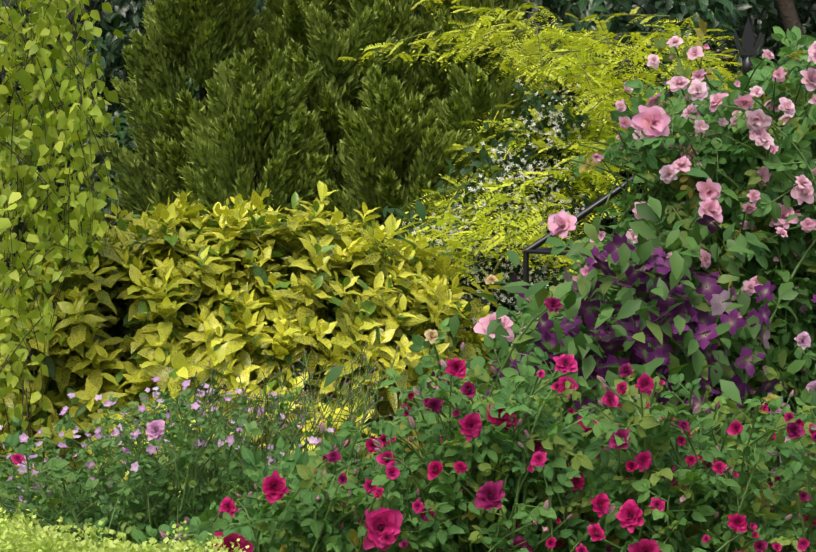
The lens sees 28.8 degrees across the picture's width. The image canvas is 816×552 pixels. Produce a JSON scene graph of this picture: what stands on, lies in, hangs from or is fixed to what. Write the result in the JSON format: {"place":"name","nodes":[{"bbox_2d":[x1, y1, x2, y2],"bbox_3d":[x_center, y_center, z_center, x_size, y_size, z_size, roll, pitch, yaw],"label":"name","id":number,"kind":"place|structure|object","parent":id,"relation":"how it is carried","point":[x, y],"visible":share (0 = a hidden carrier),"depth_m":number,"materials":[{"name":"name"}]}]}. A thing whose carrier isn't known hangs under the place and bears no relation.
{"place":"outdoors","nodes":[
{"label":"outdoors","id":0,"kind":"place"},
{"bbox_2d":[0,0,815,327],"bbox_3d":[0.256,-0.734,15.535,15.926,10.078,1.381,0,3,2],"label":"background trees","id":1,"kind":"object","parent":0,"point":[126,20],"depth_m":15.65,"materials":[{"name":"green plant"}]},
{"bbox_2d":[338,0,786,322],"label":"robinia","id":2,"kind":"object","parent":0,"point":[577,71],"depth_m":8.90,"materials":[{"name":"yellow plant"}]},
{"label":"ground","id":3,"kind":"structure","parent":0,"visible":0},
{"bbox_2d":[0,0,123,520],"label":"vine","id":4,"kind":"object","parent":3,"relation":"on","point":[22,139],"depth_m":6.75,"materials":[{"name":"green plant"}]},
{"bbox_2d":[0,377,339,551],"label":"plant","id":5,"kind":"object","parent":3,"relation":"on","point":[136,513],"depth_m":4.47,"materials":[{"name":"green plant"}]},
{"bbox_2d":[145,420,164,440],"bbox_3d":[-0.668,0.408,4.190,0.052,0.054,0.032,0,3,2],"label":"flower","id":6,"kind":"object","parent":5,"relation":"attached to","point":[155,430],"visible":1,"depth_m":4.19,"materials":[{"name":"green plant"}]},
{"bbox_2d":[0,344,406,534],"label":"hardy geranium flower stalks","id":7,"kind":"object","parent":3,"relation":"on","point":[315,424],"visible":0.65,"depth_m":4.47,"materials":[{"name":"green plant"}]},
{"bbox_2d":[169,341,400,459],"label":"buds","id":8,"kind":"object","parent":7,"relation":"attached to","point":[345,383],"visible":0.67,"depth_m":4.47,"materials":[{"name":"green plant"}]},
{"bbox_2d":[21,239,430,472],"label":"shrub branches","id":9,"kind":"object","parent":3,"relation":"on","point":[364,332],"depth_m":7.47,"materials":[{"name":"green"}]},
{"bbox_2d":[0,180,506,525],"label":"aucuba shrub","id":10,"kind":"object","parent":3,"relation":"on","point":[240,323],"visible":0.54,"depth_m":7.30,"materials":[{"name":"yellow plant"}]},
{"bbox_2d":[101,0,589,400],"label":"conifer","id":11,"kind":"object","parent":3,"relation":"on","point":[284,113],"depth_m":11.09,"materials":[{"name":"green plant"}]},
{"bbox_2d":[0,297,815,551],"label":"rose","id":12,"kind":"object","parent":3,"relation":"on","point":[573,441],"depth_m":3.46,"materials":[{"name":"green plant"}]},
{"bbox_2d":[167,351,814,551],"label":"rose buds","id":13,"kind":"object","parent":12,"relation":"attached to","point":[513,433],"visible":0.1,"depth_m":3.45,"materials":[{"name":"green"}]},
{"bbox_2d":[160,341,815,551],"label":"red roses","id":14,"kind":"object","parent":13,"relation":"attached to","point":[412,424],"visible":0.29,"depth_m":3.48,"materials":[{"name":"plant"}]},
{"bbox_2d":[324,168,815,470],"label":"clematis","id":15,"kind":"object","parent":3,"relation":"on","point":[581,344],"depth_m":4.01,"materials":[{"name":"plant"}]},
{"bbox_2d":[399,16,815,538],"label":"climbing rose","id":16,"kind":"object","parent":3,"relation":"on","point":[794,130],"depth_m":4.31,"materials":[{"name":"green plant"}]},
{"bbox_2d":[424,274,497,344],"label":"apricot climbing roses","id":17,"kind":"object","parent":16,"relation":"on","point":[431,336],"visible":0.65,"depth_m":4.19,"materials":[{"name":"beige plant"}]},
{"bbox_2d":[473,35,815,441],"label":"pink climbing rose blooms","id":18,"kind":"object","parent":16,"relation":"attached to","point":[758,125],"visible":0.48,"depth_m":4.13,"materials":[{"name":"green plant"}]},
{"bbox_2d":[510,51,815,524],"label":"buds","id":19,"kind":"object","parent":16,"relation":"attached to","point":[681,150],"visible":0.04,"depth_m":4.35,"materials":[{"name":"green"}]},
{"bbox_2d":[525,49,815,425],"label":"stems","id":20,"kind":"object","parent":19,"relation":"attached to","point":[661,145],"visible":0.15,"depth_m":4.30,"materials":[{"name":"green plant"}]},
{"bbox_2d":[721,272,815,508],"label":"pink flowers","id":21,"kind":"object","parent":16,"relation":"attached to","point":[803,339],"visible":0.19,"depth_m":4.16,"materials":[{"name":"pink plant"}]},
{"bbox_2d":[523,18,762,405],"bbox_3d":[1.073,0.238,5.060,1.416,2.108,1.277,0,3,2],"label":"iron rose obelisk","id":22,"kind":"object","parent":3,"relation":"on","point":[746,51],"visible":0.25,"depth_m":5.01,"materials":[{"name":"black metal"}]},
{"bbox_2d":[604,0,815,164],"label":"robinia trunk and limbs","id":23,"kind":"object","parent":3,"relation":"on","point":[790,19],"depth_m":13.38,"materials":[{"name":"brown wood"}]},
{"bbox_3d":[-0.089,0.764,3.084,2.052,0.666,0.827,0,3,2],"label":"alchemilla","id":24,"kind":"object","parent":3,"relation":"on","visible":0},
{"bbox_2d":[0,505,248,551],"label":"ground cover plant","id":25,"kind":"object","parent":24,"relation":"attached to","point":[17,536],"visible":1,"depth_m":2.86,"materials":[{"name":"plant"}]}
]}

